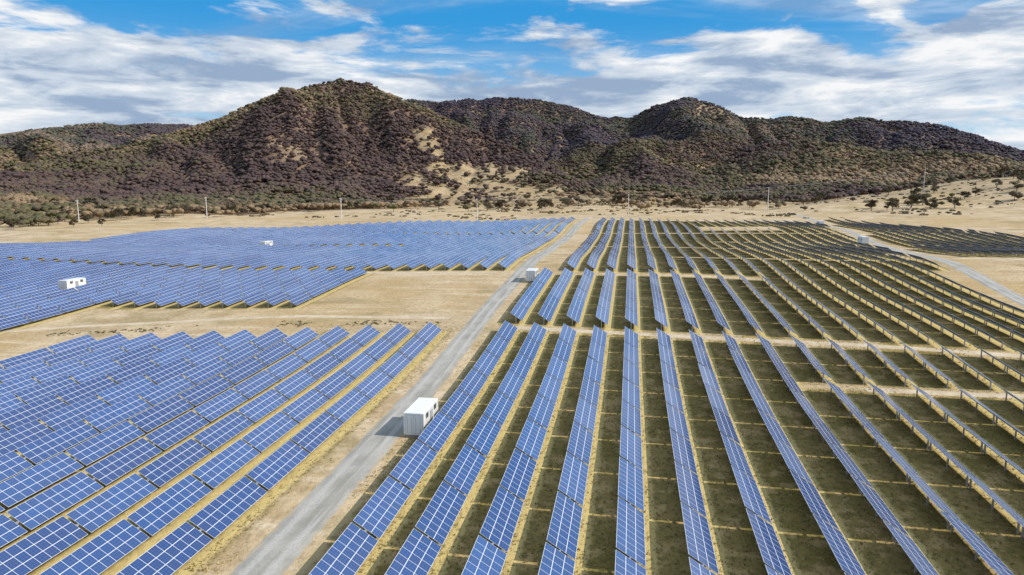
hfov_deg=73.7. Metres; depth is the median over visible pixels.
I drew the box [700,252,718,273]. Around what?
solar panel row
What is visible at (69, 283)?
inverter container
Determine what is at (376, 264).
solar panel row
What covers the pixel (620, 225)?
solar panel row
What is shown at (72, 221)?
eucalyptus tree
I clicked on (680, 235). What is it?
solar panel row
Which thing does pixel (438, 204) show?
eucalyptus tree
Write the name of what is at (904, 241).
solar panel row
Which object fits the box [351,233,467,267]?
solar panel row
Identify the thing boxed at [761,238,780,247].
solar panel row
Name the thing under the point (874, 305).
solar panel row
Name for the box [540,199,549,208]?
eucalyptus tree
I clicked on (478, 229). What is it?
solar panel row
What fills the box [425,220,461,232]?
solar panel row
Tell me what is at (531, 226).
solar panel row
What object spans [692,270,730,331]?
solar panel row
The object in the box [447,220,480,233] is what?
solar panel row
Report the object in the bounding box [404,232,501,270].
solar panel row
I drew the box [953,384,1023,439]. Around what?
solar panel row
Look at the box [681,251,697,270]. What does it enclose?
solar panel row
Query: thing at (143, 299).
solar panel row
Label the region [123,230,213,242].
solar panel row
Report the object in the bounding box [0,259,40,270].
solar panel row
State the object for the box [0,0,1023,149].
sky
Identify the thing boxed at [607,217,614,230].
solar panel row
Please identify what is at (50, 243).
solar panel row
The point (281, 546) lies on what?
gravel road
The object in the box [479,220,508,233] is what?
solar panel row
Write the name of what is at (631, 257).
solar panel row
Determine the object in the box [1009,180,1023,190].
eucalyptus tree
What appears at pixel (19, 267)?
solar panel row
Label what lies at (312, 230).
solar panel row
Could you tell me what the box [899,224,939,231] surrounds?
solar panel row
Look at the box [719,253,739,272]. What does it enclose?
solar panel row
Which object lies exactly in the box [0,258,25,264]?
solar panel row
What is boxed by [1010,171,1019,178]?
eucalyptus tree
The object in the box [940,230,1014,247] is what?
solar panel row
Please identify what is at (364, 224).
solar panel row
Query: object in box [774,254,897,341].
solar panel row
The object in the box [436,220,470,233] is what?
solar panel row
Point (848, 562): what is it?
solar panel row
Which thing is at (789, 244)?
solar panel row
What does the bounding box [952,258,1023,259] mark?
dirt track
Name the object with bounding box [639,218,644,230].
solar panel row
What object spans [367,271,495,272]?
dirt track
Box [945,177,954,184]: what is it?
eucalyptus tree
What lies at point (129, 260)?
solar panel row
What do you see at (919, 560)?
solar panel row
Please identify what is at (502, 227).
solar panel row
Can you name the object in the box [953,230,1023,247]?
solar panel row
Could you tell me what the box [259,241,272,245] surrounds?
inverter container
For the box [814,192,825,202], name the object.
eucalyptus tree
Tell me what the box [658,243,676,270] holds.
solar panel row
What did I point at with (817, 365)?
solar panel row
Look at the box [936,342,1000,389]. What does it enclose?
solar panel row
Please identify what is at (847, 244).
solar panel row
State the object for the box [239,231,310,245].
solar panel row
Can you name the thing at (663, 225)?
solar panel row
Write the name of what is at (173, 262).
solar panel row
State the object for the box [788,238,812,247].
solar panel row
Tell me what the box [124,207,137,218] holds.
eucalyptus tree
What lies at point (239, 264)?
solar panel row
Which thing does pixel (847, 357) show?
solar panel row
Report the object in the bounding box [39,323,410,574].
solar panel row
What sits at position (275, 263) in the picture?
solar panel row
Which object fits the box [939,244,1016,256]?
solar panel row
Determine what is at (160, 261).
solar panel row
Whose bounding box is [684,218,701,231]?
solar panel row
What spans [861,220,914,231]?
solar panel row
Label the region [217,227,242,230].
solar panel row
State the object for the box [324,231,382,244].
solar panel row
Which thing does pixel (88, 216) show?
eucalyptus tree
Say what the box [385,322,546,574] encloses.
solar panel row
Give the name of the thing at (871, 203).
eucalyptus tree
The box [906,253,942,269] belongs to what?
solar panel row
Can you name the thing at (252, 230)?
solar panel row
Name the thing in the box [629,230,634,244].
solar panel row
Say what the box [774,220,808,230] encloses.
solar panel row
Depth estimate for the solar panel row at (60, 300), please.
164.71 m
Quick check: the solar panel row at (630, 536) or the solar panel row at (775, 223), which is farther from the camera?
the solar panel row at (775, 223)
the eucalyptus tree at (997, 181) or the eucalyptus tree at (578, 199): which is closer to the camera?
the eucalyptus tree at (997, 181)
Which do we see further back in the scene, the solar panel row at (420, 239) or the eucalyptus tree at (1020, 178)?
the eucalyptus tree at (1020, 178)
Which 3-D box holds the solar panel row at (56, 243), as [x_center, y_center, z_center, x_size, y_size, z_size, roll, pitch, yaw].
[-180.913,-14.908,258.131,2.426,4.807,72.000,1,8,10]
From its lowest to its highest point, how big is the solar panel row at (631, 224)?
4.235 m
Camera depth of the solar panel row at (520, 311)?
151.13 m
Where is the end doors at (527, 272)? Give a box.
[526,271,534,279]
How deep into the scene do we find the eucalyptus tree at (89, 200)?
562.26 m
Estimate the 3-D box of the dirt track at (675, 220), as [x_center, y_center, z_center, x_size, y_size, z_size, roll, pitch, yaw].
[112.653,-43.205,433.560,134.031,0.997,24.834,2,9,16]
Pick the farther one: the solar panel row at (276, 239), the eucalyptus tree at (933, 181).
the eucalyptus tree at (933, 181)
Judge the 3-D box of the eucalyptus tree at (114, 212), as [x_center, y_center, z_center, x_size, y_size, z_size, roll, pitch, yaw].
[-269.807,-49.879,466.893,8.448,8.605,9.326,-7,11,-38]
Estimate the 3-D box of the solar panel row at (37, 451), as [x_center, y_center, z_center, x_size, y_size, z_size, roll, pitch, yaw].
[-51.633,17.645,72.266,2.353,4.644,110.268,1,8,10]
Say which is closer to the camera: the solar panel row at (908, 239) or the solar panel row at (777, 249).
the solar panel row at (777, 249)
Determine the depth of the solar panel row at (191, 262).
228.22 m
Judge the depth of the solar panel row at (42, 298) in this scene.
169.35 m
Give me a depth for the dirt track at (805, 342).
117.31 m
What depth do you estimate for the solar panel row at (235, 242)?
312.76 m
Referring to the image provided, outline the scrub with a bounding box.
[46,154,1023,336]
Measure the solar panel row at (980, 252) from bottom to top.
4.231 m
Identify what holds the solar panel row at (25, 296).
on the ground
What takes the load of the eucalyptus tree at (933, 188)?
on the ground
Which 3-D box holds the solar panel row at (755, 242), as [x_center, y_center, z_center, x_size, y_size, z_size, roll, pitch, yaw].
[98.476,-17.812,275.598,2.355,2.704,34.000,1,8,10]
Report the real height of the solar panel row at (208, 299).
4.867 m
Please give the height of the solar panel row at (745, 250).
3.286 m
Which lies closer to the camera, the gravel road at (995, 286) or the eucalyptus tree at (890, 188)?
the gravel road at (995, 286)
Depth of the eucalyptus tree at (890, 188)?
592.75 m
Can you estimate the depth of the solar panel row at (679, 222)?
362.60 m
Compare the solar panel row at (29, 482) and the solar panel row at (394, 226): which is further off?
the solar panel row at (394, 226)
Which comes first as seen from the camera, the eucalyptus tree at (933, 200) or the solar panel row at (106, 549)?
the solar panel row at (106, 549)
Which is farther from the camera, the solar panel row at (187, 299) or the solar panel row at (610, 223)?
the solar panel row at (610, 223)
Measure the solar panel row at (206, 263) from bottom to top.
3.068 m
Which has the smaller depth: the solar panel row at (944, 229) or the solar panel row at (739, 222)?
the solar panel row at (944, 229)
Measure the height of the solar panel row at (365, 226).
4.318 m
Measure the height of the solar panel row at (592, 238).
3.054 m
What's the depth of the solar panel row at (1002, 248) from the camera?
246.21 m
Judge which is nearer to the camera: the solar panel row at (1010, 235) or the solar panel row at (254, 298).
the solar panel row at (254, 298)
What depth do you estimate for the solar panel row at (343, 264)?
238.78 m
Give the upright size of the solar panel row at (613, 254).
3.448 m
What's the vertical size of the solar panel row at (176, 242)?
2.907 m
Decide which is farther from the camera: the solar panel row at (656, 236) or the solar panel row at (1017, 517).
the solar panel row at (656, 236)
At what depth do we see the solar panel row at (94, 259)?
230.97 m
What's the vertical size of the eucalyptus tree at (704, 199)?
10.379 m
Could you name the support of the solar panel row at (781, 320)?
on the ground
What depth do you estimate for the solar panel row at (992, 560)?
63.15 m
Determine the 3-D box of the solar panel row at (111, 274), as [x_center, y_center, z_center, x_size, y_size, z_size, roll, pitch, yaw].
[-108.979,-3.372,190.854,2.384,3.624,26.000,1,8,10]
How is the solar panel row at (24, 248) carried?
on the ground
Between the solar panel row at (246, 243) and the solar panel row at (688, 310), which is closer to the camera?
the solar panel row at (688, 310)
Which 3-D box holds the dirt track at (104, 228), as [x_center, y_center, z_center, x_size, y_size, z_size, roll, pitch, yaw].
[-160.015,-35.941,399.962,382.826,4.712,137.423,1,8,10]
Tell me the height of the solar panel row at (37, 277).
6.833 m
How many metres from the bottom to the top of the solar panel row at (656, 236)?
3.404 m
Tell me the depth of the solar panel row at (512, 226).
369.74 m
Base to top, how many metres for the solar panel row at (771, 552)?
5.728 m
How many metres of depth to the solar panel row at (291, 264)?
223.54 m
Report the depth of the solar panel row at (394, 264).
232.85 m
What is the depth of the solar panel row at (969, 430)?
78.77 m
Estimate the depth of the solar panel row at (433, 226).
376.27 m
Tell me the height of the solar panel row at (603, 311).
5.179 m
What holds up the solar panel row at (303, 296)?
on the ground
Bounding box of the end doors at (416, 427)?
[405,414,422,433]
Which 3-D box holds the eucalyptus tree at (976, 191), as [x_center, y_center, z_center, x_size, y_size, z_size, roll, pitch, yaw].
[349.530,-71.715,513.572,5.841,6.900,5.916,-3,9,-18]
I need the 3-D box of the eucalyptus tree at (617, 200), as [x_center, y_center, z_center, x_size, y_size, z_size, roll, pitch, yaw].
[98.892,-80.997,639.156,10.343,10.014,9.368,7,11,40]
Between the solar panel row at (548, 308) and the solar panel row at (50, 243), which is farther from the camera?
the solar panel row at (50, 243)
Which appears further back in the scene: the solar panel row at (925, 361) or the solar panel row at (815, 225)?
the solar panel row at (815, 225)
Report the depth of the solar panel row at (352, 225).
379.13 m
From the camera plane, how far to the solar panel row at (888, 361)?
103.88 m
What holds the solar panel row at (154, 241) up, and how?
on the ground
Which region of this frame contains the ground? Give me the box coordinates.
[0,82,1023,574]
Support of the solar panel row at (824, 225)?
on the ground
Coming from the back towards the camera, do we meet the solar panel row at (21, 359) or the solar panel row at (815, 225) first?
the solar panel row at (815, 225)
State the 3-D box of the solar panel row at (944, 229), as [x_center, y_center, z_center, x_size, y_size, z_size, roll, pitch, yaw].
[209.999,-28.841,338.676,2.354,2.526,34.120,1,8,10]
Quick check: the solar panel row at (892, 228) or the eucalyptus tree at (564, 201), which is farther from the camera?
the eucalyptus tree at (564, 201)
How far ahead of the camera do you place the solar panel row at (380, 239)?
301.99 m
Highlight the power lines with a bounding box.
[52,171,908,201]
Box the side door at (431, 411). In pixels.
[430,408,432,421]
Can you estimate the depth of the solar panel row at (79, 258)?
230.72 m
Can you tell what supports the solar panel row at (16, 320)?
on the ground
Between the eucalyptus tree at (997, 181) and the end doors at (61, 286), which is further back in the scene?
the eucalyptus tree at (997, 181)
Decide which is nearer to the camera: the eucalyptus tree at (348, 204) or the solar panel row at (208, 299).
the solar panel row at (208, 299)
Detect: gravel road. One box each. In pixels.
[229,217,592,574]
[796,215,1023,306]
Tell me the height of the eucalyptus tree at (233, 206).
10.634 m
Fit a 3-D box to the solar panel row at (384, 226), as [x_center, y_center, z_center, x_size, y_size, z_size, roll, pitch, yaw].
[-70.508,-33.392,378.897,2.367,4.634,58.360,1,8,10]
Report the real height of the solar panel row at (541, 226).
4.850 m
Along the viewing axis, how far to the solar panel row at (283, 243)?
308.13 m
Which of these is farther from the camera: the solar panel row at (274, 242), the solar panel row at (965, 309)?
the solar panel row at (274, 242)
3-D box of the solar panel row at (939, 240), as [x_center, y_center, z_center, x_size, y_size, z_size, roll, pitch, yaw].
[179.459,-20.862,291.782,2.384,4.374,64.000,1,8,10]
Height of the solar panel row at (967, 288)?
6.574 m
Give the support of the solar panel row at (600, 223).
on the ground
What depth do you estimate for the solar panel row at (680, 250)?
236.73 m
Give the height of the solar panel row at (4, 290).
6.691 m
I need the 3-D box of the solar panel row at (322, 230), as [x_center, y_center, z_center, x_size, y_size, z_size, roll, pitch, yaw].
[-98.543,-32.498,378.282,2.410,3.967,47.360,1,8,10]
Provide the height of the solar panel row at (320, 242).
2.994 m
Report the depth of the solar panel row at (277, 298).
167.99 m
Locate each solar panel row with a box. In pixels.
[0,240,79,243]
[0,241,91,244]
[0,241,103,247]
[0,241,113,247]
[0,241,126,251]
[0,242,137,251]
[0,242,149,257]
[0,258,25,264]
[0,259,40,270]
[0,259,55,273]
[0,260,71,278]
[0,261,87,282]
[0,262,104,287]
[0,263,120,294]
[0,263,137,298]
[0,265,170,314]
[0,265,187,318]
[0,266,205,329]
[0,286,61,305]
[0,325,380,574]
[0,326,349,547]
[0,327,318,511]
[0,328,287,481]
[0,329,256,455]
[0,330,224,433]
[0,331,192,414]
[0,332,160,397]
[0,334,128,383]
[0,335,96,370]
[10,243,161,258]
[24,243,172,259]
[39,243,184,260]
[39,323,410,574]
[55,244,196,260]
[70,244,208,262]
[85,244,219,263]
[86,264,153,282]
[89,228,184,241]
[100,229,194,241]
[100,244,233,263]
[108,267,221,306]
[113,229,203,241]
[116,244,245,263]
[116,322,440,574]
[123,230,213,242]
[130,267,239,307]
[132,244,257,264]
[134,230,222,242]
[146,230,232,243]
[148,244,270,264]
[151,267,256,307]
[157,231,242,243]
[164,244,284,265]
[168,231,251,243]
[173,267,273,308]
[180,244,297,266]
[181,231,260,244]
[192,231,270,244]
[195,267,291,307]
[197,244,310,266]
[203,231,282,244]
[208,227,231,230]
[214,244,323,267]
[215,231,290,244]
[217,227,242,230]
[218,267,309,307]
[227,227,253,230]
[227,231,301,244]
[230,244,333,267]
[236,227,264,231]
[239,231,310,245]
[240,267,328,307]
[245,227,275,231]
[246,244,346,267]
[252,231,320,245]
[254,227,287,231]
[263,267,347,307]
[264,244,359,268]
[265,226,297,231]
[273,231,331,244]
[275,226,308,231]
[276,231,341,245]
[281,244,372,267]
[284,225,319,231]
[286,267,366,307]
[287,231,352,244]
[294,225,329,231]
[298,244,385,267]
[299,231,362,244]
[304,224,339,231]
[309,320,517,574]
[312,231,372,244]
[314,223,350,232]
[316,244,399,267]
[324,223,360,232]
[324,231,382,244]
[333,222,371,231]
[333,233,457,267]
[337,231,392,244]
[343,222,381,231]
[350,231,403,244]
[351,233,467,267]
[353,221,391,231]
[362,232,414,244]
[363,221,402,231]
[369,232,479,268]
[373,220,411,231]
[375,232,425,244]
[383,220,421,231]
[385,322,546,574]
[386,232,490,268]
[388,232,435,244]
[394,220,431,231]
[401,233,446,245]
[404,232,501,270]
[405,220,442,232]
[415,220,451,232]
[423,232,513,270]
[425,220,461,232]
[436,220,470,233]
[442,231,524,269]
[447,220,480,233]
[457,220,489,233]
[460,231,535,267]
[461,324,576,574]
[468,220,499,234]
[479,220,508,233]
[479,231,546,267]
[489,219,518,233]
[499,231,557,267]
[500,219,527,233]
[510,267,552,320]
[511,218,536,233]
[522,218,546,232]
[533,217,556,232]
[538,268,572,324]
[538,325,606,574]
[544,217,565,232]
[555,217,574,232]
[566,268,593,325]
[567,242,590,268]
[586,229,599,243]
[587,242,605,268]
[596,217,606,230]
[596,268,614,327]
[601,229,610,243]
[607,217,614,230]
[607,242,619,268]
[614,326,645,574]
[615,230,621,244]
[618,217,623,231]
[625,268,637,325]
[627,242,635,270]
[629,218,633,231]
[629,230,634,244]
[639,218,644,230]
[641,230,648,244]
[643,242,655,269]
[648,218,656,231]
[649,269,667,330]
[652,230,662,244]
[657,218,667,230]
[657,328,718,574]
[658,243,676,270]
[664,230,676,246]
[666,218,679,231]
[670,270,698,331]
[672,242,686,256]
[675,218,689,232]
[676,230,690,245]
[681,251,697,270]
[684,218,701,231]
[688,230,703,246]
[689,330,791,574]
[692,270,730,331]
[699,230,718,247]
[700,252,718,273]
[704,244,718,256]
[714,271,762,335]
[717,243,736,257]
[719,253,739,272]
[722,331,865,574]
[723,219,736,226]
[733,219,747,225]
[733,244,755,257]
[734,238,750,248]
[735,252,761,275]
[736,272,795,336]
[747,238,763,248]
[748,244,774,256]
[752,219,769,225]
[753,252,864,340]
[756,333,938,574]
[760,274,829,338]
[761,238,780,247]
[762,219,796,232]
[763,244,792,258]
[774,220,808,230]
[774,238,795,247]
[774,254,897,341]
[778,244,812,257]
[783,220,820,230]
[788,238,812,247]
[790,335,831,382]
[792,254,934,344]
[793,220,834,232]
[793,244,832,259]
[797,231,817,241]
[801,238,826,247]
[807,229,829,241]
[810,245,850,259]
[811,254,970,346]
[815,223,829,227]
[815,238,842,247]
[821,230,844,241]
[823,378,1013,574]
[825,336,872,384]
[826,245,869,259]
[829,217,888,231]
[829,238,858,247]
[829,254,1010,349]
[834,230,856,241]
[838,222,876,231]
[841,245,888,259]
[843,238,874,247]
[845,219,902,231]
[848,254,1023,338]
[857,245,908,257]
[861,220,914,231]
[861,338,914,386]
[866,380,1023,538]
[868,254,1023,327]
[872,231,922,246]
[873,245,890,249]
[877,229,936,245]
[879,222,927,231]
[888,254,1023,313]
[889,229,951,245]
[898,340,955,388]
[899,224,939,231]
[901,229,965,245]
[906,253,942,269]
[909,382,1023,474]
[912,244,976,255]
[914,229,982,246]
[919,225,951,231]
[924,244,995,256]
[926,229,999,248]
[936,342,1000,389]
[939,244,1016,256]
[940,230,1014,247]
[943,227,965,232]
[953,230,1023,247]
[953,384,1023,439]
[955,245,1023,256]
[965,230,1023,245]
[971,245,1023,255]
[977,230,1023,243]
[977,346,1023,382]
[987,246,1021,254]
[993,231,1023,238]
[998,385,1023,413]
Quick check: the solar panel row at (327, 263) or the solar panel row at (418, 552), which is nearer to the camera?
the solar panel row at (418, 552)
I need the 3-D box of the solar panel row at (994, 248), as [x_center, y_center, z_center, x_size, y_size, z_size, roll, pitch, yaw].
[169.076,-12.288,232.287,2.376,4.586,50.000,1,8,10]
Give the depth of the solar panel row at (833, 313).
146.28 m
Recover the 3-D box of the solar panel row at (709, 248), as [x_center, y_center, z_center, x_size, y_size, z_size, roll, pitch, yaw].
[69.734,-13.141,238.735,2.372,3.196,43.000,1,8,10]
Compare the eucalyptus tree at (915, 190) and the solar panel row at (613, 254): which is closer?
the solar panel row at (613, 254)
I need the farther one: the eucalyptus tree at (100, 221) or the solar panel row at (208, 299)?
the eucalyptus tree at (100, 221)
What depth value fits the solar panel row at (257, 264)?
224.50 m
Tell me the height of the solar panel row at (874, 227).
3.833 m
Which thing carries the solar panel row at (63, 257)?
on the ground
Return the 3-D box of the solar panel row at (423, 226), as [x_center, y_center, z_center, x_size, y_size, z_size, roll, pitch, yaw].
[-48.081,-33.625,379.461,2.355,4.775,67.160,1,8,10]
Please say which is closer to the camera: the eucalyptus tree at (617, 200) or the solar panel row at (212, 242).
the solar panel row at (212, 242)
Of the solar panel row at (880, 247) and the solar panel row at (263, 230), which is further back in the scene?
the solar panel row at (263, 230)
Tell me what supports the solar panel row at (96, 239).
on the ground
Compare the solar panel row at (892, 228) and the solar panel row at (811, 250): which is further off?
the solar panel row at (892, 228)
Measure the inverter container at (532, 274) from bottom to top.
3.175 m
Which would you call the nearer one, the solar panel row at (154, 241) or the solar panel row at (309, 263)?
the solar panel row at (309, 263)
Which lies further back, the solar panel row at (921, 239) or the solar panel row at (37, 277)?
the solar panel row at (921, 239)
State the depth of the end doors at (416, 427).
80.26 m
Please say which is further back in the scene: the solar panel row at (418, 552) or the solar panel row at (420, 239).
the solar panel row at (420, 239)
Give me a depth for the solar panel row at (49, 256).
232.57 m
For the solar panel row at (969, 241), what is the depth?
286.83 m
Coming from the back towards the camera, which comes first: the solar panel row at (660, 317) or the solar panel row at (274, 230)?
the solar panel row at (274, 230)
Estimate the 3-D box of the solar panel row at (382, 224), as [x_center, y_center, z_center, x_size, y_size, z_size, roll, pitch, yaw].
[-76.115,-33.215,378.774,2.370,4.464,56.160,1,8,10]
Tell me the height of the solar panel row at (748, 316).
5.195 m
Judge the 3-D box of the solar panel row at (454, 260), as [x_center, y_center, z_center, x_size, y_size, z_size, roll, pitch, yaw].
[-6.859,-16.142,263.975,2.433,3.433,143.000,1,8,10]
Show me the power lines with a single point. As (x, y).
(446, 200)
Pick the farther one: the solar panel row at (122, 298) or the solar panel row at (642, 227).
the solar panel row at (642, 227)
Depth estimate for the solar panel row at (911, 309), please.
141.38 m
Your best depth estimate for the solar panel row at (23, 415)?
96.67 m
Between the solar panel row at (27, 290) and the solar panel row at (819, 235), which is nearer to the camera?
the solar panel row at (27, 290)
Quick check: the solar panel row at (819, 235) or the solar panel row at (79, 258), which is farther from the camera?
the solar panel row at (819, 235)
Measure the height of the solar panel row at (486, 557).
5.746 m
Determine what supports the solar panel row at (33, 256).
on the ground
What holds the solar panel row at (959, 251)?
on the ground
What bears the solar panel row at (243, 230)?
on the ground
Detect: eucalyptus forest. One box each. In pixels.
[0,77,1023,190]
[0,97,1023,162]
[0,161,1023,227]
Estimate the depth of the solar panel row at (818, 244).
270.25 m
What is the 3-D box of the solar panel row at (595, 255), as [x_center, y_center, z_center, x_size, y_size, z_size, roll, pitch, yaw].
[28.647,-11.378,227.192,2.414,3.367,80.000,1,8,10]
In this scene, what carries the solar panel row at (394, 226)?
on the ground
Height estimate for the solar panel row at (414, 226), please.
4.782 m
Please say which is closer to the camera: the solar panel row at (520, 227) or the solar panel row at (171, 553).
the solar panel row at (171, 553)
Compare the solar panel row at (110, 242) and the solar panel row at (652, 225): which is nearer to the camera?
the solar panel row at (110, 242)
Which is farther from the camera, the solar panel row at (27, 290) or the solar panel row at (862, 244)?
the solar panel row at (862, 244)
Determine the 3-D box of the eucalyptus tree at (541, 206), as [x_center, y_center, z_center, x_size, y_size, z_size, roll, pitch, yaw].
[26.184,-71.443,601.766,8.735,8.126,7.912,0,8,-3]
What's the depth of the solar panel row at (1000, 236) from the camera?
298.42 m
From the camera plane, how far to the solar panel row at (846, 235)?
300.67 m
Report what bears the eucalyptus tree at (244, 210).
on the ground
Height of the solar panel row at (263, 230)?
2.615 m
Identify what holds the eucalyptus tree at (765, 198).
on the ground
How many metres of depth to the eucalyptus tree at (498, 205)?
623.51 m
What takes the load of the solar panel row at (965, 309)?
on the ground
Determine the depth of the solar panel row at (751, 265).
192.90 m
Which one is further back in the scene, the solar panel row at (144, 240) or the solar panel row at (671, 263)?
the solar panel row at (144, 240)
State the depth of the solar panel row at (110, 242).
256.12 m
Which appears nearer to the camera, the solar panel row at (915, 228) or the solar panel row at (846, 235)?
the solar panel row at (846, 235)
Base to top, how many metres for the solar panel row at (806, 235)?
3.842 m
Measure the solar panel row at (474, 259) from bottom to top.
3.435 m
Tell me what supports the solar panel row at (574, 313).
on the ground
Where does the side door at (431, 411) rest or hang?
in the inverter container at (419, 414)
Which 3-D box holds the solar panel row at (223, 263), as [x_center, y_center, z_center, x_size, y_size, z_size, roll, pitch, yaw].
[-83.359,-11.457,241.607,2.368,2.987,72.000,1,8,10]
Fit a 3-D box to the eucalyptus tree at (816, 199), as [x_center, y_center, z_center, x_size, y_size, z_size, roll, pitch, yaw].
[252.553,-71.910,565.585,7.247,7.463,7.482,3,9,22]
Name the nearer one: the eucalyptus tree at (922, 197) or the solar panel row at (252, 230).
the solar panel row at (252, 230)
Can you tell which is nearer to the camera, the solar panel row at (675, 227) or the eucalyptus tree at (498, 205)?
the solar panel row at (675, 227)
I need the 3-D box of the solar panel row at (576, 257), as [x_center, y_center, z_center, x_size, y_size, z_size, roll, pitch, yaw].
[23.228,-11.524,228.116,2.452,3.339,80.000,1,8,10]
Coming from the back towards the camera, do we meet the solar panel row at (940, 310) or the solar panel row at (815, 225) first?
the solar panel row at (815, 225)
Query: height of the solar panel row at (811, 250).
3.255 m
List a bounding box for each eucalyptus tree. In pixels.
[6,218,20,229]
[57,208,71,219]
[69,219,78,226]
[81,214,92,222]
[82,197,95,203]
[97,218,105,223]
[110,209,124,219]
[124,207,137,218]
[166,204,178,209]
[178,206,189,215]
[180,202,193,213]
[225,202,238,214]
[239,207,248,214]
[344,201,352,209]
[433,200,443,209]
[483,203,492,210]
[495,202,502,209]
[537,202,545,210]
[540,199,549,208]
[561,197,569,206]
[574,196,581,204]
[611,196,621,204]
[673,198,681,207]
[700,197,709,206]
[725,196,736,206]
[762,196,770,203]
[812,196,820,204]
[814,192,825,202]
[866,199,877,210]
[882,185,894,194]
[885,198,899,211]
[904,194,919,207]
[910,188,922,194]
[916,194,928,204]
[923,197,937,208]
[927,177,939,185]
[930,186,939,191]
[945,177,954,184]
[947,197,962,207]
[960,191,971,198]
[971,188,981,195]
[991,178,1002,186]
[997,166,1009,177]
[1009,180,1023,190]
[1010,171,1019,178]
[1016,171,1023,180]
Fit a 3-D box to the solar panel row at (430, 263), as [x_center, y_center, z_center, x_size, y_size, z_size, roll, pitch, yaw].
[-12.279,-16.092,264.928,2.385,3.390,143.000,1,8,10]
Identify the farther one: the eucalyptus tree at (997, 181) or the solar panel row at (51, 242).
the eucalyptus tree at (997, 181)
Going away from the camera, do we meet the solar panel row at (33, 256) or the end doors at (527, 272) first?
the end doors at (527, 272)
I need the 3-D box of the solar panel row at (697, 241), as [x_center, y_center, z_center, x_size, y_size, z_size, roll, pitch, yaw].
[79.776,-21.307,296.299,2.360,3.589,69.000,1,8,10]
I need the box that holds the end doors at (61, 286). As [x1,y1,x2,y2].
[59,281,66,289]
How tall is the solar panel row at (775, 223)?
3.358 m
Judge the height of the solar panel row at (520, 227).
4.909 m
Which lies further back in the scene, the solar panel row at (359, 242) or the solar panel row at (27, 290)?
the solar panel row at (359, 242)
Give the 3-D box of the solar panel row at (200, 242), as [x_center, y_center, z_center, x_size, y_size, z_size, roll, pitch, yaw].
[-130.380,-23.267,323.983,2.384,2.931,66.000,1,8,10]
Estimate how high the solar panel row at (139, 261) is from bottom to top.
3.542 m
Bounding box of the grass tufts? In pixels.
[185,324,1023,574]
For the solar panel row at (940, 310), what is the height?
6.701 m
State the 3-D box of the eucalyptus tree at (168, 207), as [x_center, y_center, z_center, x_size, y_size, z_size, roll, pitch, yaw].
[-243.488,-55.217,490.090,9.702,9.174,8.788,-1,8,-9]
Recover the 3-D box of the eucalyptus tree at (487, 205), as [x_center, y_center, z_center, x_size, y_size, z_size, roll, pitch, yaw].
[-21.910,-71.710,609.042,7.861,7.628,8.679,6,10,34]
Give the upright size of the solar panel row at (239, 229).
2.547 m
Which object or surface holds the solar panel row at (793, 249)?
on the ground
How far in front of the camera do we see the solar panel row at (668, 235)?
301.69 m
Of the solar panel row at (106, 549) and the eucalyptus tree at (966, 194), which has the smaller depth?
the solar panel row at (106, 549)
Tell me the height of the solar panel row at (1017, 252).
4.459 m
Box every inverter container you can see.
[58,277,85,289]
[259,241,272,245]
[403,397,437,437]
[525,268,538,282]
[858,236,868,243]
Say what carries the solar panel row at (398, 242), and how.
on the ground
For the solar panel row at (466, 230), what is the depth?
373.40 m
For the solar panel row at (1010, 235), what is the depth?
302.15 m
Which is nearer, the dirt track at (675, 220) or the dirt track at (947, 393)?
the dirt track at (947, 393)
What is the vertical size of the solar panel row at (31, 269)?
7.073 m
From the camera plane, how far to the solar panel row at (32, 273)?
190.97 m
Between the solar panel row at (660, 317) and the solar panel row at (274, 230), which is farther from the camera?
the solar panel row at (274, 230)
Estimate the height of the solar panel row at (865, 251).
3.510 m
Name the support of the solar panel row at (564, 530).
on the ground
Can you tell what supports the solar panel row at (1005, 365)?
on the ground
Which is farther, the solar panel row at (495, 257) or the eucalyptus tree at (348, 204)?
the eucalyptus tree at (348, 204)
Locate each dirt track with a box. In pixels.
[0,315,450,332]
[11,219,574,231]
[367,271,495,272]
[515,326,1023,357]
[588,217,757,220]
[865,388,1023,398]
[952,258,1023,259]
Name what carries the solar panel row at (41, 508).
on the ground
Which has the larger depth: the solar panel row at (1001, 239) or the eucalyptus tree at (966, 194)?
the eucalyptus tree at (966, 194)
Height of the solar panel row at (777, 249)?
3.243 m
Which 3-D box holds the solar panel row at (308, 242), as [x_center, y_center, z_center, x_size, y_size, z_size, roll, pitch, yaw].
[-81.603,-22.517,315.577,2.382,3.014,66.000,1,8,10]
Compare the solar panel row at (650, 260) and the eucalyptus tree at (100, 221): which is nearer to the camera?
the solar panel row at (650, 260)
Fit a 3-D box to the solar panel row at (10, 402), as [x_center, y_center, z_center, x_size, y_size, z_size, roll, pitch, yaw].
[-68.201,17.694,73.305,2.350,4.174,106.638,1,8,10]
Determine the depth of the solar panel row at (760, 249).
234.07 m
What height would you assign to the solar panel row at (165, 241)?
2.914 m

